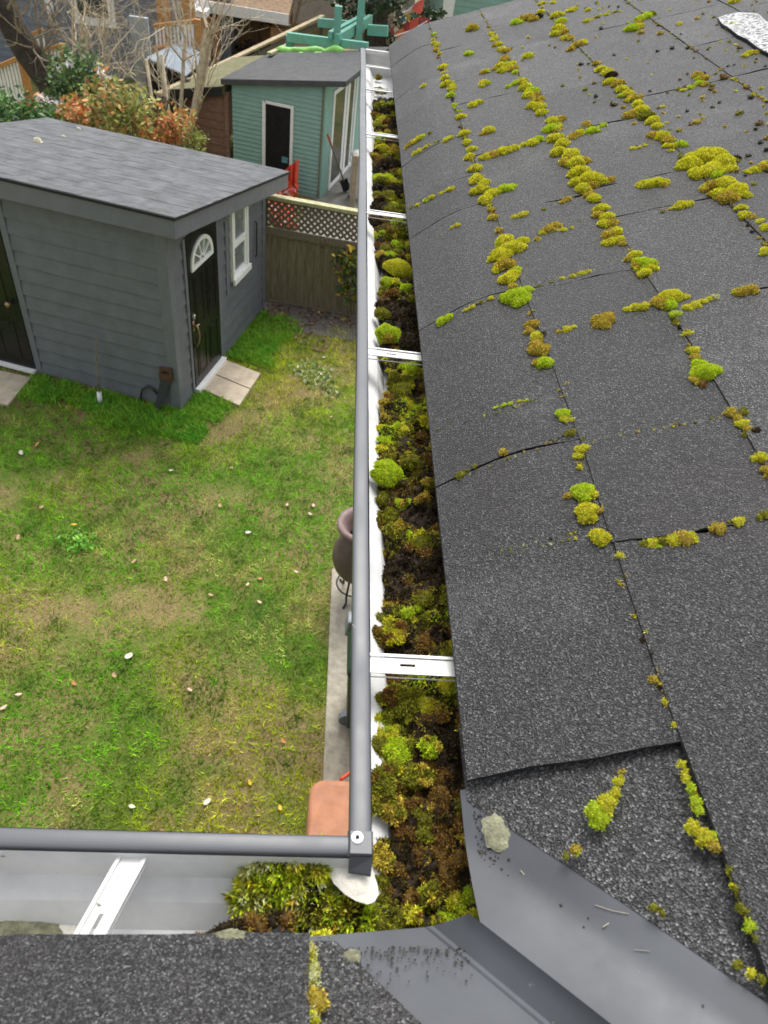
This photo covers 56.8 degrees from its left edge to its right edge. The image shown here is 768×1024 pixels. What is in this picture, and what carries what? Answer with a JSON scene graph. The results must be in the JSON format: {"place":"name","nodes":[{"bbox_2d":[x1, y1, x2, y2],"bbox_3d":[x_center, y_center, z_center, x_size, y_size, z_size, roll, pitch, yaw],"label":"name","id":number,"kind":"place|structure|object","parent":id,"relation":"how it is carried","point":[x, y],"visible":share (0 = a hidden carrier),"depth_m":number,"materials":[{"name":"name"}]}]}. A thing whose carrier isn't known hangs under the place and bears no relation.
{"place":"outdoors","nodes":[
{"label":"outdoors","id":0,"kind":"place"},
{"bbox_2d":[0,0,181,79],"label":"blue grey house","id":1,"kind":"structure","parent":0,"point":[6,53],"depth_m":17.88,"materials":[{"name":"stone"}]},
{"bbox_2d":[71,0,116,27],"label":"window","id":2,"kind":"structure","parent":1,"relation":"in","point":[96,2],"depth_m":17.63,"materials":[{"name":"white paint"}]},
{"bbox_2d":[0,0,417,834],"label":"lawn ground","id":3,"kind":"structure","parent":0,"point":[172,616],"depth_m":6.83,"materials":[{"name":"plant"}]},
{"bbox_2d":[0,370,30,406],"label":"paving slab","id":4,"kind":"structure","parent":3,"relation":"on","point":[10,382],"depth_m":8.98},
{"bbox_2d":[0,57,34,112],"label":"stair railing","id":5,"kind":"object","parent":3,"relation":"on","point":[24,79],"visible":0.53,"depth_m":14.76,"materials":[{"name":"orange wood"}]},
{"bbox_2d":[0,85,77,122],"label":"ivy mound","id":6,"kind":"object","parent":3,"relation":"on","point":[7,113],"visible":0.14,"depth_m":11.00,"materials":[{"name":"green plant"}]},
{"bbox_2d":[0,0,120,102],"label":"leaning tree","id":7,"kind":"object","parent":3,"relation":"on","point":[26,48],"visible":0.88,"depth_m":12.90,"materials":[{"name":"brown plant"}]},
{"bbox_2d":[54,93,91,124],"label":"shrub","id":8,"kind":"object","parent":3,"relation":"on","point":[70,111],"visible":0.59,"depth_m":10.88,"materials":[{"name":"brown plant"}]},
{"bbox_2d":[36,38,110,130],"bbox_3d":[-5.242,-6.662,12.284,1.106,2.571,1.485,-15,49,-23],"label":"shrub","id":9,"kind":"object","parent":3,"relation":"on","point":[74,77],"visible":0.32,"depth_m":11.68,"materials":[{"name":"green plant"}]},
{"bbox_2d":[54,524,98,557],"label":"bright weed","id":10,"kind":"object","parent":3,"relation":"on","point":[78,541],"visible":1,"depth_m":7.29,"materials":[{"name":"green plant"}]},
{"bbox_2d":[39,0,153,95],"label":"bare tree","id":11,"kind":"object","parent":3,"relation":"on","point":[72,18],"visible":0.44,"depth_m":14.97,"materials":[{"name":"brown plant"}]},
{"bbox_2d":[21,0,188,118],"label":"bare tree","id":12,"kind":"object","parent":3,"relation":"on","point":[88,36],"visible":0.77,"depth_m":13.42,"materials":[{"name":"brown plant"}]},
{"bbox_2d":[52,62,166,139],"bbox_3d":[-4.466,-6.002,11.767,1.840,2.541,1.344,4,44,-6],"label":"shrub","id":13,"kind":"object","parent":3,"relation":"on","point":[127,119],"visible":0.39,"depth_m":11.21,"materials":[{"name":"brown plant"}]},
{"bbox_2d":[129,15,151,126],"bbox_3d":[-5.236,-9.536,15.523,0.380,2.150,0.120,4,44,-6],"label":"grey panel","id":14,"kind":"object","parent":3,"relation":"on","point":[136,27],"visible":0.37,"depth_m":15.07,"materials":[{"name":"paint"}]},
{"bbox_2d":[0,117,289,409],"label":"garden shed","id":15,"kind":"structure","parent":3,"relation":"on","point":[142,260],"depth_m":8.47,"materials":[{"name":"grey paint"}]},
{"bbox_2d":[0,231,35,368],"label":"door","id":16,"kind":"structure","parent":15,"relation":"in","point":[15,348],"depth_m":8.80,"materials":[{"name":"black paint"}]},
{"bbox_2d":[184,221,221,387],"bbox_3d":[-2.213,-2.600,8.910,0.120,2.000,0.811,15,44,5],"label":"door","id":17,"kind":"structure","parent":15,"relation":"in","point":[200,244],"depth_m":8.81,"materials":[{"name":"black paint"}]},
{"bbox_2d":[229,206,251,285],"bbox_3d":[-1.908,-3.623,9.434,0.081,1.060,0.580,15,44,5],"label":"window","id":18,"kind":"structure","parent":15,"relation":"in","point":[237,274],"depth_m":9.48,"materials":[{"name":"white paint"}]},
{"bbox_2d":[11,308,303,443],"bbox_3d":[-2.877,-2.189,9.892,2.684,0.094,3.718,19,45,10],"label":"weed ground cover","id":19,"kind":"object","parent":3,"relation":"on","point":[205,404],"visible":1,"depth_m":9.03,"materials":[{"name":"green plant"}]},
{"bbox_2d":[155,366,172,410],"bbox_3d":[-2.749,-1.529,8.834,0.271,0.634,0.108,-5,46,-15],"label":"hand saw","id":20,"kind":"object","parent":19,"relation":"on","point":[166,379],"visible":1,"depth_m":8.79,"materials":[{"name":"metal"}]},
{"bbox_2d":[156,0,174,71],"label":"porch post","id":21,"kind":"object","parent":3,"relation":"on","point":[159,18],"visible":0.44,"depth_m":16.88,"materials":[{"name":"orange wood"}]},
{"bbox_2d":[138,101,199,146],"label":"shrub","id":22,"kind":"object","parent":3,"relation":"on","point":[173,129],"visible":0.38,"depth_m":11.59,"materials":[{"name":"brown plant"}]},
{"bbox_2d":[144,42,210,143],"bbox_3d":[-4.551,-9.421,15.907,1.184,1.620,3.720,4,44,-6],"label":"metal roof shelter","id":23,"kind":"object","parent":3,"relation":"on","point":[169,73],"visible":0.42,"depth_m":15.13,"materials":[{"name":"white metal"}]},
{"bbox_2d":[153,18,201,51],"bbox_3d":[-4.834,-10.575,16.812,1.067,1.935,0.130,4,44,-6],"label":"balcony railing","id":24,"kind":"object","parent":3,"relation":"on","point":[195,22],"visible":0.4,"depth_m":16.32,"materials":[{"name":"orange wood"}]},
{"bbox_2d":[77,0,287,145],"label":"bare tree","id":25,"kind":"object","parent":3,"relation":"on","point":[202,69],"visible":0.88,"depth_m":13.15,"materials":[{"name":"brown plant"}]},
{"bbox_2d":[182,124,210,151],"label":"shrub","id":26,"kind":"object","parent":3,"relation":"on","point":[199,135],"visible":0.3,"depth_m":11.79,"materials":[{"name":"green plant"}]},
{"bbox_2d":[195,0,212,62],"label":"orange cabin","id":27,"kind":"object","parent":3,"relation":"on","point":[206,12],"visible":0.03,"depth_m":18.44,"materials":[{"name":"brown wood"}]},
{"bbox_2d":[170,55,263,157],"bbox_3d":[-3.291,-8.633,15.256,1.190,1.708,3.135,15,44,5],"label":"brown lean to","id":28,"kind":"object","parent":3,"relation":"on","point":[214,120],"visible":0.42,"depth_m":14.14,"materials":[{"name":"wood"}]},
{"bbox_2d":[215,0,239,60],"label":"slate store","id":29,"kind":"structure","parent":3,"relation":"on","point":[228,52],"depth_m":19.49,"materials":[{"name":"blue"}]},
{"bbox_2d":[204,360,259,406],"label":"paving slab","id":30,"kind":"structure","parent":3,"relation":"on","point":[234,382],"depth_m":9.60,"materials":[{"name":"concrete"}]},
{"bbox_2d":[155,15,324,140],"bbox_3d":[-3.133,-10.666,17.555,0.130,1.445,9.782,16,44,6],"label":"rail fence","id":31,"kind":"object","parent":3,"relation":"on","point":[256,48],"visible":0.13,"depth_m":17.66,"materials":[{"name":"brown wood"}]},
{"bbox_2d":[198,0,294,63],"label":"woodshed","id":32,"kind":"object","parent":3,"relation":"on","point":[280,10],"visible":0.44,"depth_m":19.06,"materials":[{"name":"wood"}]},
{"bbox_2d":[269,159,299,228],"bbox_3d":[-2.019,-6.110,13.589,0.825,0.821,1.754,2,44,-8],"label":"safety net","id":33,"kind":"object","parent":3,"relation":"on","point":[291,189],"visible":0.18,"depth_m":14.03,"materials":[{"name":"plastic"}]},
{"bbox_2d":[262,302,355,340],"bbox_3d":[-0.417,-2.889,11.097,3.554,0.001,0.846,8,44,-2],"label":"gravel strip","id":34,"kind":"object","parent":3,"relation":"on","point":[320,325],"depth_m":11.07,"materials":[{"name":"gravel"}]},
{"bbox_2d":[262,303,355,353],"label":"leaf litter","id":35,"kind":"object","parent":34,"relation":"on","point":[312,322],"visible":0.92,"depth_m":11.05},
{"bbox_2d":[265,194,357,317],"bbox_3d":[-0.266,-3.693,10.748,3.281,1.675,0.170,11,44,1],"label":"lattice fence","id":36,"kind":"object","parent":3,"relation":"on","point":[300,271],"visible":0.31,"depth_m":10.72,"materials":[{"name":"brown wood"}]},
{"bbox_2d":[329,245,356,315],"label":"climbing vine","id":37,"kind":"object","parent":36,"relation":"attached to","point":[349,268],"visible":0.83,"depth_m":10.62,"materials":[{"name":"green plant"}]},
{"bbox_2d":[288,357,339,400],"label":"pale cuttings","id":38,"kind":"object","parent":3,"relation":"on","point":[313,365],"visible":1,"depth_m":9.93,"materials":[{"name":"green plant"}]},
{"bbox_2d":[295,166,357,241],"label":"concrete yard","id":39,"kind":"structure","parent":3,"relation":"on","point":[335,194],"depth_m":14.53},
{"bbox_2d":[221,46,388,197],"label":"teal shed","id":40,"kind":"structure","parent":39,"relation":"on","point":[289,109],"depth_m":13.95,"materials":[{"name":"wood"}]},
{"bbox_2d":[265,104,290,169],"bbox_3d":[-2.096,-7.285,14.053,0.510,1.350,0.033,15,44,5],"label":"doorway","id":41,"kind":"structure","parent":40,"relation":"in","point":[277,138],"depth_m":13.95,"materials":[{"name":"black"}]},
{"bbox_2d":[276,44,345,52],"bbox_3d":[-1.582,-9.805,15.131,1.567,0.395,0.327,11,44,2],"label":"rolled tarp","id":42,"kind":"object","parent":40,"relation":"on","point":[332,48],"visible":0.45,"depth_m":15.09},
{"bbox_2d":[327,77,358,189],"bbox_3d":[-0.856,-7.998,14.921,0.059,1.860,1.750,15,44,5],"label":"sliding door","id":43,"kind":"structure","parent":40,"relation":"in","point":[343,116],"depth_m":14.85,"materials":[{"name":"white paint"}]},
{"bbox_2d":[349,154,358,206],"bbox_3d":[-0.599,-6.583,14.151,0.110,0.980,0.100,4,44,-6],"label":"wooden post","id":44,"kind":"object","parent":39,"relation":"on","point":[354,180],"visible":0.99,"depth_m":14.09,"materials":[{"name":"brown wood"}]},
{"bbox_2d":[286,0,387,50],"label":"timber frame","id":45,"kind":"object","parent":3,"relation":"on","point":[341,33],"visible":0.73,"depth_m":15.34,"materials":[{"name":"wood"}]},
{"bbox_2d":[293,0,414,32],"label":"pale house","id":46,"kind":"structure","parent":3,"relation":"on","point":[307,9],"depth_m":25.62,"materials":[{"name":"wood"}]},
{"bbox_2d":[331,0,406,43],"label":"pale bush","id":47,"kind":"object","parent":3,"relation":"on","point":[391,22],"visible":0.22,"depth_m":19.39,"materials":[{"name":"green plant"}]},
{"bbox_2d":[0,0,767,1023],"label":"house","id":48,"kind":"structure","parent":3,"relation":"on","point":[566,714],"depth_m":0.77,"materials":[{"name":"asphalt"}]},
{"bbox_2d":[0,48,455,933],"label":"rain gutter","id":49,"kind":"object","parent":48,"relation":"attached to","point":[114,882],"visible":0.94,"depth_m":0.64,"materials":[{"name":"grey paint"}]},
{"bbox_2d":[0,921,62,935],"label":"lichen patch","id":50,"kind":"object","parent":49,"relation":"on","point":[14,927],"visible":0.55,"depth_m":0.62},
{"bbox_2d":[183,907,298,933],"bbox_3d":[-0.129,0.342,0.581,0.120,0.036,0.027,-8,47,-17],"label":"dark moss","id":51,"kind":"object","parent":49,"relation":"in","point":[253,921],"visible":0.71,"depth_m":0.59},
{"bbox_2d":[220,831,387,935],"bbox_3d":[-0.069,0.339,0.636,0.154,0.080,0.088,4,44,-6],"label":"feathery moss","id":52,"kind":"object","parent":49,"relation":"in","point":[311,897],"visible":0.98,"depth_m":0.62,"materials":[{"name":"plant"}]},
{"bbox_2d":[371,763,396,795],"bbox_3d":[-0.003,0.267,0.707,0.033,0.019,0.034,4,44,-6],"label":"moss cushion","id":53,"kind":"object","parent":49,"relation":"on","point":[383,780],"visible":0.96,"depth_m":0.70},
{"bbox_2d":[371,791,396,816],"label":"moss cushion","id":54,"kind":"object","parent":49,"relation":"on","point":[382,803],"visible":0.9,"depth_m":0.69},
{"bbox_2d":[354,97,479,932],"bbox_3d":[-0.037,-0.532,1.559,0.263,0.082,2.728,4,44,-6],"label":"moss mat","id":55,"kind":"object","parent":49,"relation":"in","point":[426,843],"visible":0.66,"depth_m":0.89,"materials":[{"name":"plant"}]},
{"bbox_2d":[372,840,395,874],"bbox_3d":[-0.002,0.324,0.667,0.030,0.017,0.028,20,45,11],"label":"moss cushion","id":56,"kind":"object","parent":55,"relation":"on","point":[383,859],"visible":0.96,"depth_m":0.67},
{"bbox_2d":[368,459,404,487],"bbox_3d":[0.003,-0.060,1.039,0.051,0.026,0.052,34,49,23],"label":"moss cushion","id":57,"kind":"object","parent":55,"relation":"on","point":[387,473],"visible":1,"depth_m":1.03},
{"bbox_2d":[374,323,401,344],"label":"moss cushion","id":58,"kind":"object","parent":55,"relation":"on","point":[385,333],"visible":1,"depth_m":1.32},
{"bbox_2d":[379,793,407,827],"bbox_3d":[0.009,0.295,0.698,0.031,0.017,0.030,-12,48,-21],"label":"moss cushion","id":59,"kind":"object","parent":55,"relation":"on","point":[396,816],"visible":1,"depth_m":0.69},
{"bbox_2d":[382,620,409,645],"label":"moss cushion","id":60,"kind":"object","parent":55,"relation":"on","point":[395,633],"visible":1,"depth_m":0.85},
{"bbox_2d":[382,258,412,277],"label":"moss cushion","id":61,"kind":"object","parent":55,"relation":"on","point":[397,267],"visible":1,"depth_m":1.53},
{"bbox_2d":[380,681,424,717],"bbox_3d":[0.022,0.210,0.794,0.053,0.025,0.046,4,44,-6],"label":"moss cushion","id":62,"kind":"object","parent":55,"relation":"on","point":[399,707],"visible":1,"depth_m":0.79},
{"bbox_2d":[399,454,420,471],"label":"moss cushion","id":63,"kind":"object","parent":55,"relation":"on","point":[410,462],"visible":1,"depth_m":1.07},
{"bbox_2d":[403,900,423,925],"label":"moss cushion","id":64,"kind":"object","parent":55,"relation":"on","point":[414,916],"visible":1,"depth_m":0.63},
{"bbox_2d":[401,761,434,790],"bbox_3d":[0.033,0.270,0.727,0.038,0.021,0.032,4,44,-6],"label":"moss cushion","id":65,"kind":"object","parent":55,"relation":"on","point":[416,776],"visible":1,"depth_m":0.72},
{"bbox_2d":[416,734,442,760],"bbox_3d":[0.048,0.246,0.750,0.030,0.020,0.031,4,44,-6],"label":"moss cushion","id":66,"kind":"object","parent":55,"relation":"on","point":[430,747],"visible":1,"depth_m":0.74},
{"bbox_2d":[416,877,445,910],"bbox_3d":[0.043,0.350,0.650,0.026,0.019,0.026,-11,48,-20],"label":"moss cushion","id":67,"kind":"object","parent":55,"relation":"on","point":[431,893],"visible":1,"depth_m":0.65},
{"bbox_2d":[214,928,244,939],"bbox_3d":[-0.120,0.329,0.551,0.032,0.008,0.011,4,44,-6],"label":"lichen patch","id":68,"kind":"object","parent":48,"relation":"on","point":[230,933],"visible":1,"depth_m":0.55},
{"bbox_2d":[304,939,330,1023],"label":"moss strip","id":69,"kind":"object","parent":48,"relation":"on","point":[318,1002],"visible":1,"depth_m":0.51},
{"bbox_2d":[436,63,456,97],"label":"moss clump","id":70,"kind":"object","parent":48,"relation":"on","point":[450,85],"visible":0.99,"depth_m":2.10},
{"bbox_2d":[456,129,517,220],"bbox_3d":[0.228,-0.771,1.593,0.099,0.042,0.552,4,44,-6],"label":"moss clump","id":71,"kind":"object","parent":48,"relation":"on","point":[486,191],"visible":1,"depth_m":1.51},
{"bbox_2d":[481,813,510,851],"bbox_3d":[0.103,0.286,0.636,0.030,0.010,0.035,4,44,-6],"label":"lichen patch","id":72,"kind":"object","parent":48,"relation":"on","point":[496,832],"visible":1,"depth_m":0.63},
{"bbox_2d":[494,55,518,73],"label":"moss clump","id":73,"kind":"object","parent":48,"relation":"on","point":[503,65],"visible":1,"depth_m":2.09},
{"bbox_2d":[486,227,533,307],"bbox_3d":[0.228,-0.441,1.258,0.085,0.037,0.306,4,44,-6],"label":"moss clump","id":74,"kind":"object","parent":48,"relation":"on","point":[515,295],"visible":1,"depth_m":1.25,"materials":[{"name":"plant"}]},
{"bbox_2d":[478,135,544,159],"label":"moss clump","id":75,"kind":"object","parent":48,"relation":"on","point":[509,148],"visible":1,"depth_m":1.63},
{"bbox_2d":[505,77,548,115],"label":"moss clump","id":76,"kind":"object","parent":48,"relation":"on","point":[536,102],"visible":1,"depth_m":1.87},
{"bbox_2d":[509,9,545,25],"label":"moss clump","id":77,"kind":"object","parent":48,"relation":"on","point":[530,17],"visible":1,"depth_m":2.44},
{"bbox_2d":[523,319,554,368],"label":"moss clump","id":78,"kind":"object","parent":48,"relation":"on","point":[537,346],"visible":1,"depth_m":1.05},
{"bbox_2d":[534,221,572,241],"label":"moss clump","id":79,"kind":"object","parent":48,"relation":"on","point":[552,226],"visible":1,"depth_m":1.31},
{"bbox_2d":[549,11,574,40],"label":"moss clump","id":80,"kind":"object","parent":48,"relation":"on","point":[559,28],"visible":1,"depth_m":2.27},
{"bbox_2d":[541,115,616,202],"bbox_3d":[0.412,-0.774,1.539,0.096,0.040,0.516,4,44,-6],"label":"moss clump","id":81,"kind":"object","parent":48,"relation":"on","point":[586,181],"visible":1,"depth_m":1.49,"materials":[{"name":"plant"}]},
{"bbox_2d":[570,482,600,524],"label":"moss clump","id":82,"kind":"object","parent":48,"relation":"on","point":[586,510],"visible":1,"depth_m":0.82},
{"bbox_2d":[567,120,607,139],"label":"moss clump","id":83,"kind":"object","parent":48,"relation":"on","point":[591,128],"visible":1,"depth_m":1.61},
{"bbox_2d":[414,0,767,689],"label":"moss crumbs","id":84,"kind":"object","parent":48,"relation":"on","point":[765,243],"visible":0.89,"depth_m":1.52,"materials":[{"name":"plant"}]},
{"bbox_2d":[587,527,612,547],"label":"moss clump","id":85,"kind":"object","parent":48,"relation":"on","point":[600,537],"visible":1,"depth_m":0.79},
{"bbox_2d":[582,786,621,830],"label":"moss clump","id":86,"kind":"object","parent":48,"relation":"on","point":[599,811],"visible":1,"depth_m":0.60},
{"bbox_2d":[590,311,615,328],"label":"moss clump","id":87,"kind":"object","parent":48,"relation":"on","point":[605,320],"visible":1,"depth_m":1.07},
{"bbox_2d":[591,203,627,246],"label":"moss clump","id":88,"kind":"object","parent":48,"relation":"on","point":[606,220],"visible":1,"depth_m":1.28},
{"bbox_2d":[591,60,643,105],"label":"moss clump","id":89,"kind":"object","parent":48,"relation":"on","point":[610,74],"visible":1,"depth_m":1.79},
{"bbox_2d":[623,250,659,277],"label":"moss clump","id":90,"kind":"object","parent":48,"relation":"on","point":[642,266],"visible":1,"depth_m":1.15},
{"bbox_2d":[635,176,670,188],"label":"moss clump","id":91,"kind":"object","parent":48,"relation":"on","point":[659,181],"visible":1,"depth_m":1.35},
{"bbox_2d":[621,104,688,148],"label":"moss clump","id":92,"kind":"object","parent":48,"relation":"on","point":[641,112],"visible":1,"depth_m":1.56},
{"bbox_2d":[638,530,698,548],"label":"moss clump","id":93,"kind":"object","parent":48,"relation":"on","point":[684,537],"visible":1,"depth_m":0.77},
{"bbox_2d":[649,288,691,329],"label":"moss clump","id":94,"kind":"object","parent":48,"relation":"on","point":[668,299],"visible":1,"depth_m":1.07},
{"bbox_2d":[675,759,705,816],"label":"moss clump","id":95,"kind":"object","parent":48,"relation":"on","point":[696,807],"visible":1,"depth_m":0.59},
{"bbox_2d":[678,70,710,91],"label":"moss clump","id":96,"kind":"object","parent":48,"relation":"on","point":[700,78],"visible":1,"depth_m":1.69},
{"bbox_2d":[681,293,719,310],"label":"moss clump","id":97,"kind":"object","parent":48,"relation":"on","point":[692,305],"visible":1,"depth_m":1.05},
{"bbox_2d":[683,818,721,852],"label":"moss clump","id":98,"kind":"object","parent":48,"relation":"on","point":[706,838],"visible":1,"depth_m":0.56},
{"bbox_2d":[685,346,724,387],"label":"moss clump","id":99,"kind":"object","parent":48,"relation":"on","point":[702,372],"visible":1,"depth_m":0.94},
{"bbox_2d":[673,146,741,179],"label":"moss clump","id":100,"kind":"object","parent":48,"relation":"on","point":[718,161],"visible":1,"depth_m":1.36,"materials":[{"name":"plant"}]},
{"bbox_2d":[698,175,753,203],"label":"moss clump","id":101,"kind":"object","parent":48,"relation":"on","point":[726,189],"visible":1,"depth_m":1.27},
{"bbox_2d":[722,406,760,432],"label":"moss clump","id":102,"kind":"object","parent":48,"relation":"on","point":[739,421],"visible":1,"depth_m":0.87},
{"bbox_2d":[724,864,760,944],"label":"moss clump","id":103,"kind":"object","parent":48,"relation":"on","point":[749,925],"visible":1,"depth_m":0.53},
{"bbox_2d":[731,284,759,296],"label":"moss clump","id":104,"kind":"object","parent":48,"relation":"on","point":[749,289],"visible":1,"depth_m":1.05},
{"bbox_2d":[730,959,766,986],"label":"moss clump","id":105,"kind":"object","parent":48,"relation":"on","point":[751,972],"visible":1,"depth_m":0.50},
{"bbox_2d":[733,204,767,255],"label":"moss clump","id":106,"kind":"object","parent":48,"relation":"on","point":[743,215],"visible":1,"depth_m":1.20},
{"bbox_2d":[324,0,447,46],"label":"evergreen tree","id":107,"kind":"object","parent":3,"relation":"on","point":[380,11],"visible":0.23,"depth_m":17.77,"materials":[{"name":"green plant"}]},
{"bbox_2d":[390,0,430,38],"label":"bunting","id":108,"kind":"object","parent":107,"relation":"hanging from","point":[417,6],"visible":0.84,"depth_m":17.33,"materials":[{"name":"red fabric"}]},
{"bbox_2d":[323,568,351,780],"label":"concrete path","id":109,"kind":"structure","parent":0,"point":[336,752],"depth_m":6.45,"materials":[{"name":"concrete"}]},
{"bbox_2d":[305,781,348,835],"bbox_3d":[-0.289,2.474,5.243,0.578,0.463,0.830,4,44,-6],"label":"storage box","id":110,"kind":"object","parent":109,"relation":"on","point":[328,808],"visible":0.26,"depth_m":5.20,"materials":[{"name":"plastic"}]},
{"bbox_2d":[332,507,352,608],"bbox_3d":[-0.263,0.467,6.896,0.490,1.042,0.490,4,44,-6],"label":"clay chiminea","id":111,"kind":"object","parent":109,"relation":"on","point":[342,555],"visible":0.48,"depth_m":6.64,"materials":[{"name":"ceramic"}]},
{"bbox_2d":[338,611,350,727],"bbox_3d":[-0.071,1.382,5.967,0.587,1.055,0.562,4,44,-6],"label":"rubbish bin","id":112,"kind":"object","parent":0,"point":[343,717],"visible":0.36,"depth_m":5.72,"materials":[{"name":"plastic"}]},
{"bbox_2d":[423,0,514,19],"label":"teal house","id":113,"kind":"structure","parent":0,"point":[454,7],"depth_m":21.49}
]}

